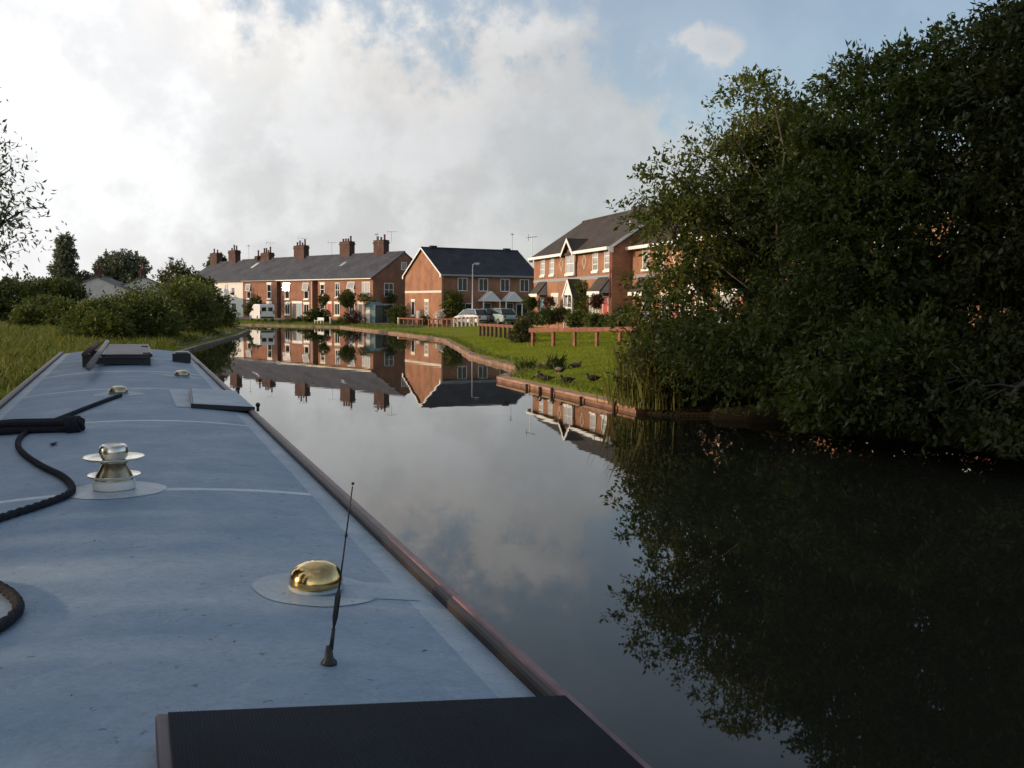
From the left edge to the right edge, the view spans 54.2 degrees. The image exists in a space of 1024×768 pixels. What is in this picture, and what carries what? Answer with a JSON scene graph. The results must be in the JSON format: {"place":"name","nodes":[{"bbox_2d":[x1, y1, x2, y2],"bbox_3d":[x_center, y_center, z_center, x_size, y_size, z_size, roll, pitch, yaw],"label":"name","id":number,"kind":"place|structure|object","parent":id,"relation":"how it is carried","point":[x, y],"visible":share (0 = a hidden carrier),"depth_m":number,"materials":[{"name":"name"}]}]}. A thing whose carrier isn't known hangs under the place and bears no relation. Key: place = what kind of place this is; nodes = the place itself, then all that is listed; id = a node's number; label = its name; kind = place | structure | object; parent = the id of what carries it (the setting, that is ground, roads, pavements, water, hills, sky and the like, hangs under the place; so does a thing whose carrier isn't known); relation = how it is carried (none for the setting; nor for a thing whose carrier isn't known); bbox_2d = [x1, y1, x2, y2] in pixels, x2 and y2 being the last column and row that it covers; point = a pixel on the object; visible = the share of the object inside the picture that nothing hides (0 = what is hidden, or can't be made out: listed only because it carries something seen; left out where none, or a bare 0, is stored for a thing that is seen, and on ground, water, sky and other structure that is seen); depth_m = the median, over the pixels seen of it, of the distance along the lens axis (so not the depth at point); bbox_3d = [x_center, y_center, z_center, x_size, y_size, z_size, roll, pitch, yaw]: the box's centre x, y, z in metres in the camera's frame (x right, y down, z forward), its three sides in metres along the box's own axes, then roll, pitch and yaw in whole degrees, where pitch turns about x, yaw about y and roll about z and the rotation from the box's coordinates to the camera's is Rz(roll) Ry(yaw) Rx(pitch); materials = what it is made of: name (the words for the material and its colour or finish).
{"place":"outdoors","nodes":[
{"label":"outdoors","id":0,"kind":"place"},
{"bbox_2d":[0,320,233,392],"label":"meadow grass","id":1,"kind":"structure","parent":0,"point":[14,346],"depth_m":44.01,"materials":[{"name":"plant"}]},
{"bbox_2d":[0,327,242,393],"bbox_3d":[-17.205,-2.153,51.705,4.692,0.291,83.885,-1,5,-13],"label":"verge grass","id":2,"kind":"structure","parent":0,"point":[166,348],"depth_m":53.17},
{"bbox_2d":[390,323,476,325],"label":"road","id":3,"kind":"structure","parent":0,"point":[434,324],"depth_m":93.99,"materials":[{"name":"asphalt"}]},
{"bbox_2d":[454,309,489,324],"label":"parked car","id":4,"kind":"object","parent":3,"relation":"on","point":[481,313],"visible":0.69,"depth_m":89.08,"materials":[{"name":"grey paint"}]},
{"bbox_2d":[481,308,501,323],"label":"parked car","id":5,"kind":"object","parent":3,"relation":"on","point":[490,317],"visible":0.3,"depth_m":88.99,"materials":[{"name":"grey paint"}]},
{"bbox_2d":[491,308,517,324],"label":"parked car","id":6,"kind":"object","parent":3,"relation":"on","point":[500,315],"visible":0.7,"depth_m":88.34,"materials":[{"name":"grey paint"}]},
{"bbox_2d":[0,0,1019,282],"label":"sky","id":7,"kind":"structure","parent":0,"point":[187,130],"materials":[{"name":"white"}]},
{"bbox_2d":[0,318,1023,455],"bbox_3d":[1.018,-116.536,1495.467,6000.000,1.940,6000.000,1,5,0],"label":"ground","id":8,"kind":"structure","parent":0,"point":[703,408],"depth_m":31.76,"materials":[{"name":"green plant"}]},
{"bbox_2d":[1,274,49,296],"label":"broadleaf tree","id":9,"kind":"object","parent":8,"relation":"on","point":[34,277],"depth_m":139.03,"materials":[{"name":"green plant"}]},
{"bbox_2d":[0,268,50,324],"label":"bush","id":10,"kind":"object","parent":8,"relation":"on","point":[7,297],"visible":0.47,"depth_m":79.07,"materials":[{"name":"green plant"}]},
{"bbox_2d":[0,87,66,286],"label":"willow tree","id":11,"kind":"object","parent":8,"relation":"on","point":[10,223],"visible":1,"depth_m":13.88,"materials":[{"name":"green plant"}]},
{"bbox_2d":[4,293,81,327],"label":"bush","id":12,"kind":"object","parent":8,"relation":"on","point":[40,310],"visible":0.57,"depth_m":67.25,"materials":[{"name":"green plant"}]},
{"bbox_2d":[11,272,94,311],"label":"bush","id":13,"kind":"object","parent":8,"relation":"on","point":[55,286],"visible":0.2,"depth_m":83.03,"materials":[{"name":"green plant"}]},
{"bbox_2d":[46,231,82,286],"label":"poplar tree","id":14,"kind":"object","parent":8,"relation":"on","point":[63,265],"visible":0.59,"depth_m":148.19,"materials":[{"name":"green plant"}]},
{"bbox_2d":[72,270,92,280],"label":"broadleaf tree","id":15,"kind":"object","parent":8,"relation":"on","point":[86,276],"visible":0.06,"depth_m":150.61,"materials":[{"name":"green plant"}]},
{"bbox_2d":[53,294,140,341],"bbox_3d":[-21.877,-3.367,52.682,3.875,2.856,5.963,-3,6,-40],"label":"bush","id":16,"kind":"object","parent":8,"relation":"on","point":[89,321],"visible":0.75,"depth_m":51.78,"materials":[{"name":"green plant"}]},
{"bbox_2d":[75,263,138,301],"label":"cottage","id":17,"kind":"structure","parent":8,"relation":"on","point":[98,283],"depth_m":123.94,"materials":[{"name":"grey tile"}]},
{"bbox_2d":[90,248,152,282],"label":"round tree","id":18,"kind":"object","parent":8,"relation":"on","point":[127,268],"visible":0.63,"depth_m":147.94,"materials":[{"name":"green plant"}]},
{"bbox_2d":[121,263,166,295],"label":"cottage","id":19,"kind":"structure","parent":8,"relation":"on","point":[142,273],"depth_m":127.77,"materials":[{"name":"grey tile"}]},
{"bbox_2d":[97,278,191,339],"bbox_3d":[-20.573,-3.913,55.177,5.444,3.980,6.037,-1,5,-23],"label":"bush","id":20,"kind":"object","parent":8,"relation":"on","point":[143,314],"visible":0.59,"depth_m":54.48,"materials":[{"name":"green plant"}]},
{"bbox_2d":[151,257,199,288],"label":"thin tree","id":21,"kind":"object","parent":8,"relation":"on","point":[173,269],"visible":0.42,"depth_m":123.80,"materials":[{"name":"green plant"}]},
{"bbox_2d":[141,269,228,333],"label":"bush","id":22,"kind":"object","parent":8,"relation":"on","point":[191,307],"visible":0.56,"depth_m":65.01,"materials":[{"name":"green plant"}]},
{"bbox_2d":[168,272,218,293],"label":"broadleaf tree","id":23,"kind":"object","parent":8,"relation":"on","point":[192,277],"visible":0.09,"depth_m":111.01,"materials":[{"name":"green plant"}]},
{"bbox_2d":[178,277,243,328],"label":"bush","id":24,"kind":"object","parent":8,"relation":"on","point":[229,315],"visible":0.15,"depth_m":79.28,"materials":[{"name":"green plant"}]},
{"bbox_2d":[177,329,249,350],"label":"stone coping","id":25,"kind":"object","parent":8,"relation":"on","point":[194,347],"visible":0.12,"depth_m":57.31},
{"bbox_2d":[198,245,240,279],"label":"terraced house","id":26,"kind":"structure","parent":8,"relation":"on","point":[217,267],"depth_m":142.57,"materials":[{"name":"grey brick"}]},
{"bbox_2d":[215,244,274,316],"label":"terraced house","id":27,"kind":"structure","parent":8,"relation":"on","point":[229,280],"depth_m":135.26,"materials":[{"name":"tile"}]},
{"bbox_2d":[242,295,265,315],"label":"tree","id":28,"kind":"object","parent":8,"relation":"on","point":[257,299],"visible":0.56,"depth_m":123.36,"materials":[{"name":"green plant"}]},
{"bbox_2d":[250,304,274,320],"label":"parked van","id":29,"kind":"object","parent":8,"relation":"on","point":[258,312],"visible":1,"depth_m":108.19,"materials":[{"name":"white paint"}]},
{"bbox_2d":[240,239,309,317],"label":"terraced house","id":30,"kind":"structure","parent":8,"relation":"on","point":[262,283],"depth_m":129.28,"materials":[{"name":"red brick"}]},
{"bbox_2d":[234,323,339,327],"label":"bank wall","id":31,"kind":"structure","parent":8,"relation":"on","point":[290,325],"depth_m":100.87,"materials":[{"name":"stone"}]},
{"bbox_2d":[274,242,339,318],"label":"terraced house","id":32,"kind":"structure","parent":8,"relation":"on","point":[299,291],"depth_m":123.42,"materials":[{"name":"red brick"}]},
{"bbox_2d":[282,283,289,299],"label":"window","id":33,"kind":"structure","parent":32,"relation":"in","point":[286,286],"depth_m":124.33,"materials":[{"name":"glass"}]},
{"bbox_2d":[292,301,296,318],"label":"door","id":34,"kind":"structure","parent":32,"relation":"in","point":[294,303],"depth_m":123.44,"materials":[{"name":"paint"}]},
{"bbox_2d":[302,283,308,299],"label":"window","id":35,"kind":"structure","parent":32,"relation":"in","point":[305,287],"depth_m":121.19,"materials":[{"name":"white paint"}]},
{"bbox_2d":[235,317,394,323],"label":"lane","id":36,"kind":"structure","parent":8,"relation":"on","point":[282,319],"depth_m":114.64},
{"bbox_2d":[302,305,332,321],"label":"shrub","id":37,"kind":"object","parent":8,"relation":"on","point":[314,314],"visible":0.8,"depth_m":106.49,"materials":[{"name":"green plant"}]},
{"bbox_2d":[317,293,330,306],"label":"shrub","id":38,"kind":"object","parent":8,"relation":"on","point":[323,298],"visible":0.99,"depth_m":114.45,"materials":[{"name":"green plant"}]},
{"bbox_2d":[232,319,422,328],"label":"bank grass","id":39,"kind":"structure","parent":8,"relation":"on","point":[364,325],"depth_m":98.93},
{"bbox_2d":[331,316,349,324],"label":"shrub","id":40,"kind":"object","parent":8,"relation":"on","point":[340,320],"visible":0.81,"depth_m":100.58,"materials":[{"name":"green plant"}]},
{"bbox_2d":[311,234,377,319],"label":"terraced house","id":41,"kind":"structure","parent":8,"relation":"on","point":[331,282],"depth_m":118.37,"materials":[{"name":"red brick"}]},
{"bbox_2d":[336,289,356,308],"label":"tree","id":42,"kind":"object","parent":8,"relation":"on","point":[345,301],"visible":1,"depth_m":102.85,"materials":[{"name":"green plant"}]},
{"bbox_2d":[342,310,366,322],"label":"shrub","id":43,"kind":"object","parent":8,"relation":"on","point":[356,315],"visible":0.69,"depth_m":102.56,"materials":[{"name":"purple plant"}]},
{"bbox_2d":[363,302,384,322],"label":"garden shed","id":44,"kind":"structure","parent":8,"relation":"on","point":[373,311],"depth_m":103.02,"materials":[{"name":"teal paint"}]},
{"bbox_2d":[342,231,412,320],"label":"terraced house","id":45,"kind":"structure","parent":8,"relation":"on","point":[377,275],"depth_m":113.72,"materials":[{"name":"red brick"}]},
{"bbox_2d":[362,282,370,296],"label":"window","id":46,"kind":"structure","parent":45,"relation":"in","point":[365,285],"depth_m":112.43,"materials":[{"name":"glass"}]},
{"bbox_2d":[384,283,393,297],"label":"window","id":47,"kind":"structure","parent":45,"relation":"in","point":[388,287],"depth_m":113.01,"materials":[{"name":"white paint"}]},
{"bbox_2d":[382,303,409,323],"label":"shrub","id":48,"kind":"object","parent":8,"relation":"on","point":[394,315],"visible":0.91,"depth_m":100.64,"materials":[{"name":"green plant"}]},
{"bbox_2d":[398,318,424,324],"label":"post and rail fence","id":49,"kind":"object","parent":8,"relation":"on","point":[418,319],"visible":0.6,"depth_m":94.35,"materials":[{"name":"red wood"}]},
{"bbox_2d":[340,326,530,380],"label":"bank wall","id":50,"kind":"structure","parent":8,"relation":"on","point":[467,352],"depth_m":51.48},
{"bbox_2d":[427,318,452,326],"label":"post and rail fence","id":51,"kind":"object","parent":8,"relation":"on","point":[446,319],"visible":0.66,"depth_m":87.65,"materials":[{"name":"red wood"}]},
{"bbox_2d":[439,288,465,317],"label":"tree","id":52,"kind":"object","parent":8,"relation":"on","point":[455,301],"visible":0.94,"depth_m":96.37,"materials":[{"name":"green plant"}]},
{"bbox_2d":[452,317,479,326],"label":"post and rail fence","id":53,"kind":"object","parent":8,"relation":"on","point":[469,318],"visible":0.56,"depth_m":86.48,"materials":[{"name":"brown wood"}]},
{"bbox_2d":[402,234,533,323],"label":"semi detached house","id":54,"kind":"structure","parent":8,"relation":"on","point":[503,278],"depth_m":99.89,"materials":[{"name":"red brick"}]},
{"bbox_2d":[458,278,466,290],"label":"window","id":55,"kind":"structure","parent":54,"relation":"in","point":[462,282],"depth_m":97.57,"materials":[{"name":"white paint"}]},
{"bbox_2d":[479,278,487,290],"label":"window","id":56,"kind":"structure","parent":54,"relation":"in","point":[483,282],"depth_m":98.62,"materials":[{"name":"white paint"}]},
{"bbox_2d":[500,279,509,291],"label":"window","id":57,"kind":"structure","parent":54,"relation":"in","point":[504,283],"depth_m":99.76,"materials":[{"name":"glass"}]},
{"bbox_2d":[520,279,528,291],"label":"window","id":58,"kind":"structure","parent":54,"relation":"in","point":[524,283],"depth_m":100.79,"materials":[{"name":"glass"}]},
{"bbox_2d":[516,304,533,317],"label":"window","id":59,"kind":"structure","parent":54,"relation":"in","point":[518,306],"depth_m":100.76,"materials":[{"name":"glass"}]},
{"bbox_2d":[478,323,513,338],"bbox_3d":[-0.974,-3.121,62.507,0.200,1.292,8.574,-1,5,-16],"label":"post and rail fence","id":60,"kind":"object","parent":8,"relation":"on","point":[496,326],"visible":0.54,"depth_m":62.43,"materials":[{"name":"brown wood"}]},
{"bbox_2d":[506,315,538,341],"bbox_3d":[0.512,-2.837,53.971,1.760,1.776,1.437,3,5,27],"label":"shrub","id":61,"kind":"object","parent":8,"relation":"on","point":[519,332],"visible":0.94,"depth_m":53.70,"materials":[{"name":"green plant"}]},
{"bbox_2d":[510,357,541,369],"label":"water plant","id":62,"kind":"object","parent":8,"relation":"on","point":[522,363],"visible":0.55,"depth_m":35.23,"materials":[{"name":"green plant"}]},
{"bbox_2d":[398,329,660,405],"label":"edge grass","id":63,"kind":"structure","parent":8,"relation":"on","point":[468,344],"depth_m":34.39,"materials":[{"name":"plant"}]},
{"bbox_2d":[520,295,538,311],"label":"shrub","id":64,"kind":"object","parent":8,"relation":"on","point":[528,303],"visible":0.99,"depth_m":74.52,"materials":[{"name":"green plant"}]},
{"bbox_2d":[520,310,538,327],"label":"shrub","id":65,"kind":"object","parent":8,"relation":"on","point":[530,314],"visible":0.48,"depth_m":65.66,"materials":[{"name":"green plant"}]},
{"bbox_2d":[533,307,554,327],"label":"shrub","id":66,"kind":"object","parent":8,"relation":"on","point":[540,319],"visible":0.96,"depth_m":61.87,"materials":[{"name":"green plant"}]},
{"bbox_2d":[540,294,555,327],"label":"shrub","id":67,"kind":"object","parent":8,"relation":"on","point":[550,302],"visible":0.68,"depth_m":69.60,"materials":[{"name":"purple plant"}]},
{"bbox_2d":[539,349,569,369],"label":"water plant","id":68,"kind":"object","parent":8,"relation":"on","point":[556,361],"visible":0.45,"depth_m":33.72,"materials":[{"name":"green plant"}]},
{"bbox_2d":[545,304,570,333],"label":"shrub","id":69,"kind":"object","parent":8,"relation":"on","point":[560,313],"visible":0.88,"depth_m":61.61,"materials":[{"name":"green plant"}]},
{"bbox_2d":[497,376,647,412],"bbox_3d":[1.279,0.480,26.918,0.562,0.800,9.656,-1,5,-19],"label":"canal piling","id":70,"kind":"object","parent":8,"relation":"on","point":[563,392],"visible":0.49,"depth_m":26.09,"materials":[{"name":"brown wood"}]},
{"bbox_2d":[566,280,588,312],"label":"shrub","id":71,"kind":"object","parent":8,"relation":"on","point":[579,302],"visible":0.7,"depth_m":65.03,"materials":[{"name":"green plant"}]},
{"bbox_2d":[564,308,591,337],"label":"shrub","id":72,"kind":"object","parent":8,"relation":"on","point":[575,318],"visible":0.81,"depth_m":55.63,"materials":[{"name":"green plant"}]},
{"bbox_2d":[529,327,635,346],"bbox_3d":[6.299,-1.881,43.716,15.140,1.794,0.190,5,6,44],"label":"post and rail fence","id":73,"kind":"object","parent":8,"relation":"on","point":[596,330],"visible":0.22,"depth_m":46.91,"materials":[{"name":"red wood"}]},
{"bbox_2d":[447,331,737,398],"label":"lawn grass","id":74,"kind":"structure","parent":8,"relation":"on","point":[546,341],"depth_m":45.03,"materials":[{"name":"plant"}]},
{"bbox_2d":[527,205,659,331],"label":"canalside house","id":75,"kind":"structure","parent":8,"relation":"on","point":[595,254],"depth_m":65.96,"materials":[{"name":"red brick"}]},
{"bbox_2d":[548,257,554,276],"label":"window","id":76,"kind":"structure","parent":75,"relation":"in","point":[552,259],"depth_m":71.78,"materials":[{"name":"white paint"}]},
{"bbox_2d":[564,255,575,275],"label":"window","id":77,"kind":"structure","parent":75,"relation":"in","point":[570,261],"depth_m":67.48,"materials":[{"name":"white paint"}]},
{"bbox_2d":[591,251,598,272],"bbox_3d":[5.272,-7.731,63.318,0.160,1.430,1.160,-1,5,-16],"label":"window","id":78,"kind":"structure","parent":75,"relation":"in","point":[595,254],"depth_m":63.33,"materials":[{"name":"white paint"}]},
{"bbox_2d":[602,296,608,317],"bbox_3d":[5.789,-4.403,61.767,0.080,2.050,0.950,-1,5,-16],"label":"door","id":79,"kind":"structure","parent":75,"relation":"in","point":[604,307],"depth_m":61.73,"materials":[{"name":"red paint"}]},
{"bbox_2d":[602,250,610,272],"bbox_3d":[5.845,-7.567,61.313,0.160,1.430,1.160,-1,5,-16],"label":"window","id":80,"kind":"structure","parent":75,"relation":"in","point":[606,252],"depth_m":61.47,"materials":[{"name":"white paint"}]},
{"bbox_2d":[588,293,605,309],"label":"shrub","id":81,"kind":"object","parent":8,"relation":"on","point":[596,301],"visible":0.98,"depth_m":57.82,"materials":[{"name":"purple plant"}]},
{"bbox_2d":[585,312,615,326],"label":"shrub","id":82,"kind":"object","parent":8,"relation":"on","point":[593,318],"visible":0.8,"depth_m":53.60,"materials":[{"name":"green plant"}]},
{"bbox_2d":[611,300,646,335],"bbox_3d":[6.347,-3.327,52.955,1.838,2.321,3.366,-1,5,-17],"label":"shrub","id":83,"kind":"object","parent":8,"relation":"on","point":[617,309],"visible":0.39,"depth_m":53.66,"materials":[{"name":"green plant"}]},
{"bbox_2d":[589,305,720,410],"bbox_3d":[3.306,-0.664,22.755,3.167,2.317,3.379,1,5,0],"label":"reed clump","id":84,"kind":"object","parent":8,"relation":"on","point":[635,385],"visible":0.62,"depth_m":22.18,"materials":[{"name":"green plant"}]},
{"bbox_2d":[622,200,779,323],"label":"canalside house","id":85,"kind":"structure","parent":8,"relation":"on","point":[638,264],"depth_m":58.25,"materials":[{"name":"red brick"}]},
{"bbox_2d":[641,248,649,271],"bbox_3d":[7.882,-7.354,58.859,0.160,1.430,1.160,-1,5,-16],"label":"window","id":86,"kind":"structure","parent":85,"relation":"in","point":[644,250],"depth_m":58.97,"materials":[{"name":"white paint"}]},
{"bbox_2d":[602,64,883,416],"bbox_3d":[5.183,-3.304,22.273,6.074,7.893,9.637,2,5,21],"label":"broadleaf tree","id":87,"kind":"object","parent":8,"relation":"on","point":[707,337],"visible":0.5,"depth_m":22.06,"materials":[{"name":"green plant"}]},
{"bbox_2d":[606,81,984,365],"bbox_3d":[5.790,-2.779,20.053,4.974,7.336,7.944,-3,6,-38],"label":"sapling tree","id":88,"kind":"object","parent":8,"relation":"on","point":[801,244],"visible":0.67,"depth_m":18.92,"materials":[{"name":"green plant"}]},
{"bbox_2d":[756,349,884,437],"bbox_3d":[5.556,0.238,18.020,2.164,1.897,2.978,1,5,0],"label":"overhanging bush","id":89,"kind":"object","parent":8,"relation":"on","point":[790,410],"visible":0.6,"depth_m":17.33,"materials":[{"name":"green plant"}]},
{"bbox_2d":[690,359,984,422],"bbox_3d":[6.989,0.163,20.873,2.595,1.761,9.502,-4,6,-41],"label":"overhanging bush","id":90,"kind":"object","parent":8,"relation":"on","point":[743,399],"visible":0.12,"depth_m":22.72,"materials":[{"name":"green plant"}]},
{"bbox_2d":[680,287,1019,389],"bbox_3d":[10.061,-0.389,19.020,5.101,3.248,19.728,-2,5,-32],"label":"undergrowth thicket","id":91,"kind":"object","parent":8,"relation":"on","point":[707,302],"depth_m":25.00,"materials":[{"name":"green plant"}]},
{"bbox_2d":[703,0,1023,436],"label":"broadleaf tree","id":92,"kind":"object","parent":8,"relation":"on","point":[875,348],"visible":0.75,"depth_m":18.60,"materials":[{"name":"green plant"}]},
{"bbox_2d":[779,137,1018,326],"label":"canalside house","id":93,"kind":"structure","parent":8,"relation":"on","point":[935,228],"depth_m":37.70,"materials":[{"name":"orange brick"}]},
{"bbox_2d":[828,0,1023,459],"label":"broadleaf tree","id":94,"kind":"object","parent":8,"relation":"on","point":[996,180],"visible":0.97,"depth_m":16.72,"materials":[{"name":"green plant"}]},
{"bbox_2d":[189,325,1023,767],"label":"water","id":95,"kind":"structure","parent":0,"point":[659,591],"depth_m":9.97,"materials":[{"name":"black liquid"}]},
{"bbox_2d":[0,349,651,767],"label":"narrowboat","id":96,"kind":"object","parent":95,"relation":"on","point":[174,547],"visible":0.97,"depth_m":2.17,"materials":[{"name":"blue paint"}]},
{"bbox_2d":[0,415,85,433],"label":"rope bundle","id":97,"kind":"object","parent":96,"relation":"on","point":[70,424],"visible":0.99,"depth_m":5.06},
{"bbox_2d":[0,393,122,632],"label":"mooring rope","id":98,"kind":"object","parent":96,"relation":"on","point":[14,597],"visible":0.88,"depth_m":3.23,"materials":[{"name":"fabric"}]},
{"bbox_2d":[82,346,150,366],"bbox_3d":[-4.178,-0.301,10.593,0.628,0.139,1.530,-1,5,-21],"label":"plank rack","id":99,"kind":"object","parent":96,"relation":"on","point":[146,361],"visible":0.63,"depth_m":9.93,"materials":[{"name":"black metal"}]},
{"bbox_2d":[81,341,99,357],"bbox_3d":[-4.496,-0.376,10.695,0.060,0.087,2.022,-1,5,-19],"label":"boat pole","id":100,"kind":"object","parent":99,"relation":"on","point":[91,349],"visible":1,"depth_m":10.27,"materials":[{"name":"brown wood"}]},
{"bbox_2d":[85,340,109,370],"bbox_3d":[-4.188,-0.325,10.165,0.054,0.091,4.435,-1,5,-20],"label":"boat pole","id":101,"kind":"object","parent":99,"relation":"on","point":[91,363],"visible":0.98,"depth_m":9.17,"materials":[{"name":"paint"}]},
{"bbox_2d":[102,344,151,357],"bbox_3d":[-4.207,-0.370,10.937,0.470,0.038,2.278,-1,5,-21],"label":"gang plank","id":102,"kind":"object","parent":99,"relation":"on","point":[123,350],"visible":0.91,"depth_m":10.38,"materials":[{"name":"grey wood"}]},
{"bbox_2d":[172,351,190,362],"bbox_3d":[-3.682,-0.303,11.137,0.190,0.122,0.220,-1,5,-21],"label":"black box","id":103,"kind":"object","parent":96,"relation":"on","point":[182,356],"visible":0.94,"depth_m":11.04,"materials":[{"name":"plastic"}]},
{"bbox_2d":[321,482,354,666],"bbox_3d":[-0.331,0.359,1.896,0.066,0.348,0.031,-1,5,-21],"label":"whip aerial","id":104,"kind":"object","parent":96,"relation":"on","point":[329,660],"visible":1,"depth_m":1.90,"materials":[{"name":"black plastic"}]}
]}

